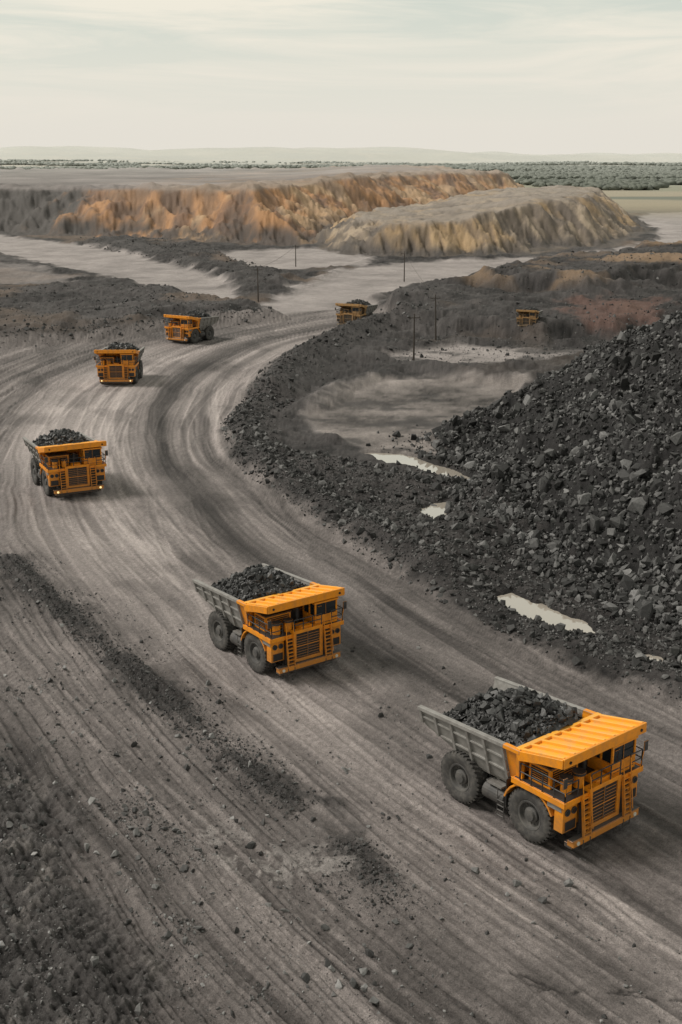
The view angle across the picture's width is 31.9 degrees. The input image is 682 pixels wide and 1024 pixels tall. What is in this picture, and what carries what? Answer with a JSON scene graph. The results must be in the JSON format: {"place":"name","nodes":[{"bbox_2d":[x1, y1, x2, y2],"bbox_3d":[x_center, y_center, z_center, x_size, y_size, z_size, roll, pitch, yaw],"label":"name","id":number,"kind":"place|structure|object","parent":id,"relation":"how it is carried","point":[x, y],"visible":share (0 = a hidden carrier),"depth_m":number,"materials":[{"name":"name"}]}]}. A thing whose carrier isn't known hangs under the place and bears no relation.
{"place":"outdoors","nodes":[
{"label":"outdoors","id":0,"kind":"place"},
{"bbox_2d":[0,146,681,1023],"bbox_3d":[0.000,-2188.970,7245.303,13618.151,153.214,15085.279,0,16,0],"label":"ground","id":1,"kind":"structure","parent":0,"point":[176,504],"depth_m":99.28,"materials":[{"name":"grey soil"}]},
{"bbox_2d":[22,428,107,495],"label":"dump truck","id":2,"kind":"object","parent":1,"relation":"on","point":[73,461],"visible":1,"depth_m":128.38,"materials":[{"name":"metal"}]},
{"bbox_2d":[94,342,144,383],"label":"dump truck","id":3,"kind":"object","parent":1,"relation":"on","point":[120,363],"visible":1,"depth_m":190.73,"materials":[{"name":"metal"}]},
{"bbox_2d":[163,310,219,342],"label":"dump truck","id":4,"kind":"object","parent":1,"relation":"on","point":[192,326],"visible":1,"depth_m":235.52,"materials":[{"name":"metal"}]},
{"bbox_2d":[0,544,492,931],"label":"loose windrow","id":5,"kind":"object","parent":1,"relation":"on","point":[372,871],"visible":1,"depth_m":74.79,"materials":[{"name":"black gravel"}]},
{"bbox_2d":[257,267,258,301],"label":"utility pole","id":6,"kind":"object","parent":1,"relation":"on","point":[257,287],"visible":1,"depth_m":300.08,"materials":[{"name":"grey wood"}]},
{"bbox_2d":[192,563,346,675],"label":"dump truck","id":7,"kind":"object","parent":1,"relation":"on","point":[264,617],"visible":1,"depth_m":84.78,"materials":[{"name":"metal"}]},
{"bbox_2d":[0,552,681,1023],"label":"scattered stones","id":8,"kind":"object","parent":1,"relation":"on","point":[568,882],"visible":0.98,"depth_m":60.92,"materials":[{"name":"black stone"}]},
{"bbox_2d":[0,159,681,189],"bbox_3d":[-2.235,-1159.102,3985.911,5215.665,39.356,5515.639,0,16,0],"label":"distant forest","id":9,"kind":"object","parent":1,"relation":"on","point":[634,176],"visible":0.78,"depth_m":3014.57,"materials":[{"name":"foliage"},{"name":"wood"}]},
{"bbox_2d":[0,235,681,347],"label":"terrace rubble","id":10,"kind":"object","parent":1,"relation":"on","point":[223,310],"visible":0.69,"depth_m":275.93,"materials":[{"name":"grey stone"}]},
{"bbox_2d":[335,299,377,324],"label":"dump truck","id":11,"kind":"object","parent":1,"relation":"on","point":[353,310],"visible":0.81,"depth_m":255.81,"materials":[{"name":"metal"}]},
{"bbox_2d":[401,251,407,281],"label":"utility pole","id":12,"kind":"object","parent":1,"relation":"on","point":[404,265],"visible":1,"depth_m":351.71,"materials":[{"name":"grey wood"}]},
{"bbox_2d":[301,246,398,252],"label":"power line","id":13,"kind":"object","parent":12,"relation":"attached to","point":[372,252],"visible":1,"depth_m":361.14,"materials":[{"name":"black metal"}]},
{"bbox_2d":[409,314,419,359],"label":"utility pole","id":14,"kind":"object","parent":1,"relation":"on","point":[414,317],"visible":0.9,"depth_m":209.04,"materials":[{"name":"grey wood"}]},
{"bbox_2d":[364,453,469,478],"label":"puddle","id":15,"kind":"object","parent":1,"relation":"on","point":[402,459],"visible":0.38,"depth_m":144.50,"materials":[{"name":"beige liquid"}]},
{"bbox_2d":[421,502,445,518],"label":"puddle","id":16,"kind":"object","parent":1,"relation":"on","point":[435,511],"visible":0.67,"depth_m":124.82,"materials":[{"name":"beige liquid"}]},
{"bbox_2d":[430,294,440,340],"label":"utility pole","id":17,"kind":"object","parent":1,"relation":"on","point":[435,298],"visible":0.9,"depth_m":234.29,"materials":[{"name":"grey wood"}]},
{"bbox_2d":[220,301,681,706],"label":"berm rubble","id":18,"kind":"object","parent":1,"relation":"on","point":[635,657],"visible":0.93,"depth_m":115.34,"materials":[{"name":"black stone"}]},
{"bbox_2d":[365,310,681,684],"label":"coal rock pile","id":19,"kind":"object","parent":1,"relation":"on","point":[640,603],"visible":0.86,"depth_m":120.89,"materials":[{"name":"black stone"}]},
{"bbox_2d":[516,306,542,326],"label":"dump truck","id":20,"kind":"object","parent":1,"relation":"on","point":[529,315],"visible":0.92,"depth_m":240.13,"materials":[{"name":"metal"}]},
{"bbox_2d":[418,676,648,849],"bbox_3d":[10.572,13.358,66.836,6.890,6.518,11.488,-13,21,-37],"label":"dump truck","id":21,"kind":"object","parent":1,"relation":"on","point":[542,767],"visible":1,"depth_m":64.16,"materials":[{"name":"metal"}]},
{"bbox_2d":[497,593,594,632],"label":"puddle","id":22,"kind":"object","parent":1,"relation":"on","point":[527,608],"visible":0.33,"depth_m":96.59,"materials":[{"name":"beige liquid"}]},
{"bbox_2d":[646,655,662,660],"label":"puddle","id":23,"kind":"object","parent":1,"relation":"on","point":[657,658],"visible":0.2,"depth_m":88.08,"materials":[{"name":"beige liquid"}]},
{"bbox_2d":[0,0,681,154],"label":"sky","id":24,"kind":"structure","parent":0,"point":[538,77],"materials":[{"name":"white"}]}
]}

